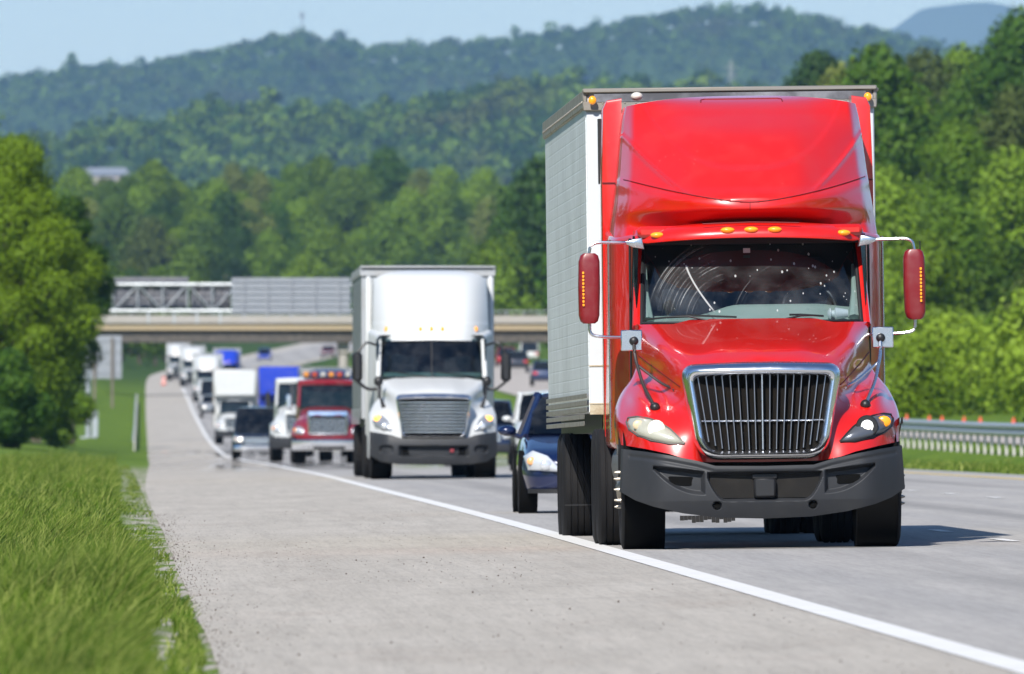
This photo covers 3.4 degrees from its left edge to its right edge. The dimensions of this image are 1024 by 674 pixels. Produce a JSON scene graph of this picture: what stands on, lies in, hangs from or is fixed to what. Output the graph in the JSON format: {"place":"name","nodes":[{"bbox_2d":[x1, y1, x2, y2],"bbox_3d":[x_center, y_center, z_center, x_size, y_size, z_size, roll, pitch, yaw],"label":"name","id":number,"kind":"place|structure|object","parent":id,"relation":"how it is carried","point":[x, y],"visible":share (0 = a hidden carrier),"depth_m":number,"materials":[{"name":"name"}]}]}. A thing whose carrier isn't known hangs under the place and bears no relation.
{"place":"outdoors","nodes":[
{"label":"outdoors","id":0,"kind":"place"},
{"bbox_2d":[0,449,163,544],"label":"verge grass","id":1,"kind":"structure","parent":0,"point":[37,484],"depth_m":233.29,"materials":[{"name":"plant"}]},
{"bbox_2d":[0,506,215,673],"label":"grass","id":2,"kind":"structure","parent":0,"point":[77,597],"depth_m":94.58,"materials":[{"name":"plant"}]},
{"bbox_2d":[0,24,1023,673],"bbox_3d":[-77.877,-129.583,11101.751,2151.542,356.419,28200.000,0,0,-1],"label":"ground","id":3,"kind":"structure","parent":0,"point":[114,430],"depth_m":1882.65,"materials":[{"name":"green plant"}]},
{"bbox_2d":[0,345,58,449],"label":"verge bush","id":4,"kind":"object","parent":3,"relation":"on","point":[23,402],"visible":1,"depth_m":769.04,"materials":[{"name":"green plant"}]},
{"bbox_2d":[0,130,111,446],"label":"verge tree","id":5,"kind":"object","parent":3,"relation":"on","point":[47,284],"visible":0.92,"depth_m":797.86,"materials":[{"name":"green plant"}]},
{"bbox_2d":[27,344,99,448],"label":"verge bush","id":6,"kind":"object","parent":3,"relation":"on","point":[84,404],"visible":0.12,"depth_m":819.62,"materials":[{"name":"green plant"}]},
{"bbox_2d":[31,220,108,442],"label":"verge tree","id":7,"kind":"object","parent":3,"relation":"on","point":[95,349],"visible":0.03,"depth_m":899.82,"materials":[{"name":"green plant"}]},
{"bbox_2d":[44,165,103,203],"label":"broadleaf tree","id":8,"kind":"object","parent":3,"relation":"on","point":[76,177],"visible":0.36,"depth_m":3643.41,"materials":[{"name":"green plant"}]},
{"bbox_2d":[54,194,118,444],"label":"verge tree","id":9,"kind":"object","parent":3,"relation":"on","point":[77,211],"visible":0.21,"depth_m":959.38,"materials":[{"name":"green plant"}]},
{"bbox_2d":[84,336,121,407],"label":"road sign","id":10,"kind":"object","parent":3,"relation":"on","point":[110,366],"visible":0.57,"depth_m":1399.62,"materials":[{"name":"metal"}]},
{"bbox_2d":[83,168,129,183],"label":"farmhouse","id":11,"kind":"object","parent":3,"relation":"on","point":[110,173],"visible":0.27,"depth_m":8757.27,"materials":[{"name":"beige"}]},
{"bbox_2d":[89,178,129,212],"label":"broadleaf tree","id":12,"kind":"object","parent":3,"relation":"on","point":[113,189],"visible":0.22,"depth_m":3562.61,"materials":[{"name":"green plant"}]},
{"bbox_2d":[88,191,148,267],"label":"broadleaf tree","id":13,"kind":"object","parent":3,"relation":"on","point":[119,221],"visible":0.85,"depth_m":3127.68,"materials":[{"name":"green plant"}]},
{"bbox_2d":[124,183,157,218],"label":"broadleaf tree","id":14,"kind":"object","parent":3,"relation":"on","point":[139,195],"visible":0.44,"depth_m":3614.95,"materials":[{"name":"green plant"}]},
{"bbox_2d":[118,214,181,276],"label":"broadleaf tree","id":15,"kind":"object","parent":3,"relation":"on","point":[152,255],"visible":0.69,"depth_m":3119.23,"materials":[{"name":"green plant"}]},
{"bbox_2d":[126,157,183,211],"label":"broadleaf tree","id":16,"kind":"object","parent":3,"relation":"on","point":[155,180],"visible":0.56,"depth_m":3814.75,"materials":[{"name":"green plant"}]},
{"bbox_2d":[131,313,178,365],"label":"broadleaf tree","id":17,"kind":"object","parent":3,"relation":"on","point":[155,348],"visible":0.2,"depth_m":2298.75,"materials":[{"name":"green plant"}]},
{"bbox_2d":[141,198,186,228],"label":"broadleaf tree","id":18,"kind":"object","parent":3,"relation":"on","point":[162,205],"visible":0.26,"depth_m":3588.11,"materials":[{"name":"green plant"}]},
{"bbox_2d":[165,244,213,344],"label":"broadleaf tree","id":19,"kind":"object","parent":3,"relation":"on","point":[184,262],"visible":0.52,"depth_m":2690.47,"materials":[{"name":"green plant"}]},
{"bbox_2d":[170,205,225,274],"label":"broadleaf tree","id":20,"kind":"object","parent":3,"relation":"on","point":[194,215],"visible":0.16,"depth_m":3340.53,"materials":[{"name":"green plant"}]},
{"bbox_2d":[176,217,231,282],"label":"broadleaf tree","id":21,"kind":"object","parent":3,"relation":"on","point":[202,233],"visible":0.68,"depth_m":3119.18,"materials":[{"name":"green plant"}]},
{"bbox_2d":[183,177,236,215],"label":"broadleaf tree","id":22,"kind":"object","parent":3,"relation":"on","point":[213,190],"visible":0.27,"depth_m":3547.54,"materials":[{"name":"green plant"}]},
{"bbox_2d":[80,277,351,438],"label":"sign gantry","id":23,"kind":"object","parent":3,"relation":"on","point":[267,296],"visible":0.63,"depth_m":1049.69,"materials":[{"name":"metal"}]},
{"bbox_2d":[198,190,260,278],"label":"broadleaf tree","id":24,"kind":"object","parent":3,"relation":"on","point":[226,216],"visible":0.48,"depth_m":3384.11,"materials":[{"name":"green plant"}]},
{"bbox_2d":[215,161,256,201],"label":"broadleaf tree","id":25,"kind":"object","parent":3,"relation":"on","point":[234,181],"visible":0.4,"depth_m":3779.13,"materials":[{"name":"green plant"}]},
{"bbox_2d":[215,226,257,294],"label":"broadleaf tree","id":26,"kind":"object","parent":3,"relation":"on","point":[237,245],"visible":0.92,"depth_m":3145.41,"materials":[{"name":"green plant"}]},
{"bbox_2d":[236,198,282,276],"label":"broadleaf tree","id":27,"kind":"object","parent":3,"relation":"on","point":[252,208],"visible":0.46,"depth_m":3401.30,"materials":[{"name":"green plant"}]},
{"bbox_2d":[247,171,275,203],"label":"broadleaf tree","id":28,"kind":"object","parent":3,"relation":"on","point":[262,190],"visible":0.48,"depth_m":3839.76,"materials":[{"name":"green plant"}]},
{"bbox_2d":[240,226,296,277],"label":"broadleaf tree","id":29,"kind":"object","parent":3,"relation":"on","point":[270,256],"visible":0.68,"depth_m":3139.99,"materials":[{"name":"green plant"}]},
{"bbox_2d":[255,202,304,270],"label":"broadleaf tree","id":30,"kind":"object","parent":3,"relation":"on","point":[281,214],"visible":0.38,"depth_m":3423.12,"materials":[{"name":"green plant"}]},
{"bbox_2d":[269,160,314,201],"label":"broadleaf tree","id":31,"kind":"object","parent":3,"relation":"on","point":[295,171],"visible":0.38,"depth_m":3766.56,"materials":[{"name":"green plant"}]},
{"bbox_2d":[268,181,317,232],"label":"broadleaf tree","id":32,"kind":"object","parent":3,"relation":"on","point":[288,195],"visible":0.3,"depth_m":3628.68,"materials":[{"name":"green plant"}]},
{"bbox_2d":[283,196,326,261],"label":"broadleaf tree","id":33,"kind":"object","parent":3,"relation":"on","point":[302,221],"visible":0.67,"depth_m":3452.04,"materials":[{"name":"green plant"}]},
{"bbox_2d":[275,252,336,314],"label":"broadleaf tree","id":34,"kind":"object","parent":3,"relation":"on","point":[305,266],"visible":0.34,"depth_m":3098.01,"materials":[{"name":"green plant"}]},
{"bbox_2d":[295,153,338,208],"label":"broadleaf tree","id":35,"kind":"object","parent":3,"relation":"on","point":[321,172],"visible":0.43,"depth_m":3811.20,"materials":[{"name":"green plant"}]},
{"bbox_2d":[92,311,547,366],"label":"overpass","id":36,"kind":"object","parent":3,"relation":"on","point":[310,328],"visible":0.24,"depth_m":1600.18,"materials":[{"name":"beige concrete"}]},
{"bbox_2d":[302,190,337,233],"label":"broadleaf tree","id":37,"kind":"object","parent":3,"relation":"on","point":[313,197],"visible":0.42,"depth_m":3628.77,"materials":[{"name":"green plant"}]},
{"bbox_2d":[299,224,365,287],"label":"broadleaf tree","id":38,"kind":"object","parent":3,"relation":"on","point":[326,246],"visible":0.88,"depth_m":3375.86,"materials":[{"name":"green plant"}]},
{"bbox_2d":[318,172,374,243],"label":"broadleaf tree","id":39,"kind":"object","parent":3,"relation":"on","point":[345,186],"visible":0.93,"depth_m":3613.82,"materials":[{"name":"green plant"}]},
{"bbox_2d":[323,164,374,227],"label":"broadleaf tree","id":40,"kind":"object","parent":3,"relation":"on","point":[345,169],"visible":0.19,"depth_m":3756.76,"materials":[{"name":"green plant"}]},
{"bbox_2d":[347,199,384,254],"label":"broadleaf tree","id":41,"kind":"object","parent":3,"relation":"on","point":[371,211],"visible":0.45,"depth_m":3615.80,"materials":[{"name":"green plant"}]},
{"bbox_2d":[354,162,387,207],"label":"broadleaf tree","id":42,"kind":"object","parent":3,"relation":"on","point":[366,172],"visible":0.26,"depth_m":3824.30,"materials":[{"name":"green plant"}]},
{"bbox_2d":[353,200,423,268],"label":"broadleaf tree","id":43,"kind":"object","parent":3,"relation":"on","point":[392,221],"visible":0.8,"depth_m":3385.56,"materials":[{"name":"green plant"}]},
{"bbox_2d":[362,144,416,208],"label":"broadleaf tree","id":44,"kind":"object","parent":3,"relation":"on","point":[393,179],"visible":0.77,"depth_m":3858.24,"materials":[{"name":"green plant"}]},
{"bbox_2d":[379,186,441,262],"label":"broadleaf tree","id":45,"kind":"object","parent":3,"relation":"on","point":[412,201],"visible":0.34,"depth_m":3542.77,"materials":[{"name":"green plant"}]},
{"bbox_2d":[396,167,439,216],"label":"broadleaf tree","id":46,"kind":"object","parent":3,"relation":"on","point":[421,178],"visible":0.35,"depth_m":3795.63,"materials":[{"name":"green plant"}]},
{"bbox_2d":[414,183,474,265],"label":"broadleaf tree","id":47,"kind":"object","parent":3,"relation":"on","point":[438,205],"visible":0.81,"depth_m":3547.25,"materials":[{"name":"green plant"}]},
{"bbox_2d":[423,164,467,226],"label":"broadleaf tree","id":48,"kind":"object","parent":3,"relation":"on","point":[448,177],"visible":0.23,"depth_m":3939.94,"materials":[{"name":"green plant"}]},
{"bbox_2d":[441,197,475,240],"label":"broadleaf tree","id":49,"kind":"object","parent":3,"relation":"on","point":[460,207],"visible":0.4,"depth_m":3759.87,"materials":[{"name":"green plant"}]},
{"bbox_2d":[1,64,931,192],"bbox_3d":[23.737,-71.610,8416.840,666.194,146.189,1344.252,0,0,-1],"label":"hill wood","id":50,"kind":"object","parent":3,"relation":"on","point":[207,125],"visible":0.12,"depth_m":8870.01,"materials":[{"name":"plant"}]},
{"bbox_2d":[454,165,511,238],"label":"broadleaf tree","id":51,"kind":"object","parent":3,"relation":"on","point":[482,180],"visible":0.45,"depth_m":3806.35,"materials":[{"name":"green plant"}]},
{"bbox_2d":[462,195,503,261],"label":"broadleaf tree","id":52,"kind":"object","parent":3,"relation":"on","point":[486,215],"visible":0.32,"depth_m":3622.99,"materials":[{"name":"green plant"}]},
{"bbox_2d":[0,0,987,159],"bbox_3d":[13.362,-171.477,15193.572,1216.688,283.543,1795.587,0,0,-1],"label":"ridge wood","id":53,"kind":"object","parent":3,"relation":"on","point":[775,23],"visible":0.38,"depth_m":15615.99,"materials":[{"name":"plant"}]},
{"bbox_2d":[462,234,539,355],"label":"broadleaf tree","id":54,"kind":"object","parent":3,"relation":"on","point":[483,258],"visible":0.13,"depth_m":2101.21,"materials":[{"name":"green plant"}]},
{"bbox_2d":[480,170,540,306],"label":"broadleaf tree","id":55,"kind":"object","parent":3,"relation":"on","point":[500,227],"visible":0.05,"depth_m":2352.96,"materials":[{"name":"green plant"}]},
{"bbox_2d":[487,231,546,314],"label":"broadleaf tree","id":56,"kind":"object","parent":3,"relation":"on","point":[516,298],"visible":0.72,"depth_m":2077.13,"materials":[{"name":"green plant"}]},
{"bbox_2d":[491,154,546,313],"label":"broadleaf tree","id":57,"kind":"object","parent":3,"relation":"on","point":[533,183],"visible":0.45,"depth_m":2077.08,"materials":[{"name":"green plant"}]},
{"bbox_2d":[531,192,547,348],"bbox_3d":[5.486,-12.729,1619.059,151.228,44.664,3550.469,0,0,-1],"label":"roadside wood","id":58,"kind":"object","parent":3,"relation":"on","point":[543,271],"depth_m":1767.59,"materials":[{"name":"green plant"}]},
{"bbox_2d":[778,46,846,85],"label":"broadleaf tree","id":59,"kind":"object","parent":3,"relation":"on","point":[818,61],"visible":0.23,"depth_m":2071.52,"materials":[{"name":"green plant"}]},
{"bbox_2d":[817,59,910,130],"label":"broadleaf tree","id":60,"kind":"object","parent":3,"relation":"on","point":[841,65],"visible":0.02,"depth_m":1635.02,"materials":[{"name":"green plant"}]},
{"bbox_2d":[829,42,941,234],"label":"broadleaf tree","id":61,"kind":"object","parent":3,"relation":"on","point":[886,76],"visible":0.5,"depth_m":1438.41,"materials":[{"name":"green plant"}]},
{"bbox_2d":[875,161,951,276],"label":"broadleaf tree","id":62,"kind":"object","parent":3,"relation":"on","point":[887,185],"visible":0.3,"depth_m":1273.71,"materials":[{"name":"green plant"}]},
{"bbox_2d":[884,263,944,367],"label":"roadside bush","id":63,"kind":"object","parent":3,"relation":"on","point":[894,309],"visible":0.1,"depth_m":1108.55,"materials":[{"name":"green plant"}]},
{"bbox_2d":[885,314,948,388],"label":"roadside bush","id":64,"kind":"object","parent":3,"relation":"on","point":[903,326],"visible":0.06,"depth_m":1007.64,"materials":[{"name":"green plant"}]},
{"bbox_2d":[885,332,973,418],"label":"roadside bush","id":65,"kind":"object","parent":3,"relation":"on","point":[920,368],"visible":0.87,"depth_m":879.03,"materials":[{"name":"green plant"}]},
{"bbox_2d":[899,46,963,177],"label":"broadleaf tree","id":66,"kind":"object","parent":3,"relation":"on","point":[918,63],"visible":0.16,"depth_m":1860.15,"materials":[{"name":"green plant"}]},
{"bbox_2d":[884,225,983,326],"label":"broadleaf tree","id":67,"kind":"object","parent":3,"relation":"on","point":[937,278],"visible":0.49,"depth_m":1134.96,"materials":[{"name":"green plant"}]},
{"bbox_2d":[885,304,1016,415],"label":"roadside bush","id":68,"kind":"object","parent":3,"relation":"on","point":[955,337],"visible":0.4,"depth_m":903.70,"materials":[{"name":"green plant"}]},
{"bbox_2d":[909,117,999,209],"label":"broadleaf tree","id":69,"kind":"object","parent":3,"relation":"on","point":[951,164],"visible":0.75,"depth_m":1433.66,"materials":[{"name":"green plant"}]},
{"bbox_2d":[915,188,1001,304],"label":"broadleaf tree","id":70,"kind":"object","parent":3,"relation":"on","point":[957,216],"visible":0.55,"depth_m":1279.28,"materials":[{"name":"green plant"}]},
{"bbox_2d":[929,40,987,129],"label":"broadleaf tree","id":71,"kind":"object","parent":3,"relation":"on","point":[962,57],"visible":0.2,"depth_m":1864.41,"materials":[{"name":"green plant"}]},
{"bbox_2d":[920,67,997,159],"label":"broadleaf tree","id":72,"kind":"object","parent":3,"relation":"on","point":[959,84],"visible":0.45,"depth_m":1622.64,"materials":[{"name":"green plant"}]},
{"bbox_2d":[900,419,1023,455],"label":"guardrail","id":73,"kind":"object","parent":3,"relation":"on","point":[985,429],"visible":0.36,"depth_m":461.72,"materials":[{"name":"metal"}]},
{"bbox_2d":[950,16,1023,145],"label":"broadleaf tree","id":74,"kind":"object","parent":3,"relation":"on","point":[1009,48],"visible":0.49,"depth_m":1622.31,"materials":[{"name":"green plant"}]},
{"bbox_2d":[956,238,1023,323],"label":"broadleaf tree","id":75,"kind":"object","parent":3,"relation":"on","point":[999,273],"visible":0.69,"depth_m":1138.05,"materials":[{"name":"green plant"}]},
{"bbox_2d":[960,286,1023,422],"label":"roadside bush","id":76,"kind":"object","parent":3,"relation":"on","point":[1015,345],"visible":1,"depth_m":780.00,"materials":[{"name":"green plant"}]},
{"bbox_2d":[965,82,1023,203],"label":"broadleaf tree","id":77,"kind":"object","parent":3,"relation":"on","point":[1012,125],"visible":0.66,"depth_m":1439.31,"materials":[{"name":"green plant"}]},
{"bbox_2d":[966,145,1023,269],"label":"broadleaf tree","id":78,"kind":"object","parent":3,"relation":"on","point":[1007,194],"visible":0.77,"depth_m":1298.40,"materials":[{"name":"green plant"}]},
{"bbox_2d":[990,63,1023,144],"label":"broadleaf tree","id":79,"kind":"object","parent":3,"relation":"on","point":[1018,76],"visible":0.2,"depth_m":1460.20,"materials":[{"name":"green plant"}]},
{"bbox_2d":[0,0,1023,92],"label":"sky","id":80,"kind":"structure","parent":0,"point":[33,33],"materials":[{"name":"blue"}]},
{"bbox_2d":[145,343,1016,673],"bbox_3d":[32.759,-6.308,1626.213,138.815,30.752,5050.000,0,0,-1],"label":"road shoulder","id":81,"kind":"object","parent":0,"point":[215,503],"visible":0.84,"depth_m":115.48},
{"bbox_2d":[156,510,961,673],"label":"gravel","id":82,"kind":"structure","parent":81,"relation":"on","point":[219,655],"depth_m":112.23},
{"bbox_2d":[184,343,1023,673],"bbox_3d":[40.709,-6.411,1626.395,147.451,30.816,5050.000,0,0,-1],"label":"road","id":83,"kind":"structure","parent":0,"point":[962,583],"depth_m":147.65,"materials":[{"name":"asphalt"}]},
{"bbox_2d":[164,343,189,380],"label":"semi truck","id":84,"kind":"object","parent":83,"relation":"on","point":[173,358],"visible":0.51,"depth_m":1902.38,"materials":[{"name":"white paint"}]},
{"bbox_2d":[178,346,205,386],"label":"semi truck","id":85,"kind":"object","parent":83,"relation":"on","point":[185,365],"visible":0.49,"depth_m":1762.61,"materials":[{"name":"white paint"}]},
{"bbox_2d":[190,353,222,401],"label":"semi truck","id":86,"kind":"object","parent":83,"relation":"on","point":[204,364],"visible":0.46,"depth_m":1503.04,"materials":[{"name":"white paint"}]},
{"bbox_2d":[213,348,243,368],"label":"semi truck","id":87,"kind":"object","parent":83,"relation":"on","point":[231,358],"visible":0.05,"depth_m":1653.28,"materials":[{"name":"blue paint"}]},
{"bbox_2d":[212,369,257,443],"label":"box truck","id":88,"kind":"object","parent":83,"relation":"on","point":[233,389],"visible":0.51,"depth_m":1001.35,"materials":[{"name":"white paint"}]},
{"bbox_2d":[227,407,273,459],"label":"pickup truck","id":89,"kind":"object","parent":83,"relation":"on","point":[251,432],"visible":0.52,"depth_m":716.27,"materials":[{"name":"black paint"}]},
{"bbox_2d":[257,366,301,406],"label":"box truck","id":90,"kind":"object","parent":83,"relation":"on","point":[268,376],"visible":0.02,"depth_m":1011.40,"materials":[{"name":"blue paint"}]},
{"bbox_2d":[265,378,332,461],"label":"box truck","id":91,"kind":"object","parent":83,"relation":"on","point":[280,427],"visible":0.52,"depth_m":625.83,"materials":[{"name":"white paint"}]},
{"bbox_2d":[286,372,357,463],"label":"tow truck","id":92,"kind":"object","parent":83,"relation":"on","point":[323,412],"visible":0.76,"depth_m":550.89,"materials":[{"name":"red paint"}]},
{"bbox_2d":[298,367,351,455],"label":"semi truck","id":93,"kind":"object","parent":83,"relation":"on","point":[319,370],"visible":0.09,"depth_m":805.65,"materials":[{"name":"white paint"}]},
{"bbox_2d":[351,266,510,478],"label":"semi truck","id":94,"kind":"object","parent":83,"relation":"on","point":[423,387],"visible":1,"depth_m":332.79,"materials":[{"name":"white metal"}]},
{"bbox_2d":[444,399,513,465],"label":"car","id":95,"kind":"object","parent":83,"relation":"on","point":[502,408],"visible":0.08,"depth_m":471.44,"materials":[{"name":"blue paint"}]},
{"bbox_2d":[502,391,547,470],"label":"car","id":96,"kind":"object","parent":83,"relation":"on","point":[523,401],"visible":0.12,"depth_m":385.81,"materials":[{"name":"white paint"}]},
{"bbox_2d":[498,392,674,512],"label":"sedan","id":97,"kind":"object","parent":83,"relation":"on","point":[534,468],"visible":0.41,"depth_m":203.75,"materials":[{"name":"blue paint"}]},
{"bbox_2d":[182,343,1023,673],"bbox_3d":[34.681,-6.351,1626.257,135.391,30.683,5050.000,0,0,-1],"label":"road edge line","id":98,"kind":"object","parent":83,"relation":"on","point":[982,655],"visible":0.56,"depth_m":113.75,"materials":[{"name":"white paint"}]},
{"bbox_2d":[542,85,925,548],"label":"semi truck","id":99,"kind":"object","parent":83,"relation":"on","point":[720,337],"visible":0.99,"depth_m":151.82,"materials":[{"name":"red"}]},
{"bbox_2d":[494,361,1023,444],"bbox_3d":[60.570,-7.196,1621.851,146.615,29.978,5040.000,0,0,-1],"label":"road","id":100,"kind":"structure","parent":0,"point":[517,382],"depth_m":1198.90,"materials":[{"name":"asphalt"}]},
{"bbox_2d":[507,351,530,372],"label":"car","id":101,"kind":"object","parent":100,"relation":"on","point":[519,359],"visible":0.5,"depth_m":1415.87,"materials":[{"name":"black paint"}]},
{"bbox_2d":[527,361,547,385],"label":"car","id":102,"kind":"object","parent":100,"relation":"on","point":[539,370],"visible":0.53,"depth_m":1225.94,"materials":[{"name":"blue paint"}]},
{"bbox_2d":[863,2,1021,56],"bbox_3d":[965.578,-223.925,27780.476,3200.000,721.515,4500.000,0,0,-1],"label":"mountain","id":103,"kind":"structure","parent":0,"point":[968,23],"depth_m":29110.33,"materials":[{"name":"blue"}]},
{"bbox_2d":[903,456,1023,474],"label":"median grass","id":104,"kind":"structure","parent":0,"point":[1004,468],"depth_m":346.74,"materials":[{"name":"plant"}]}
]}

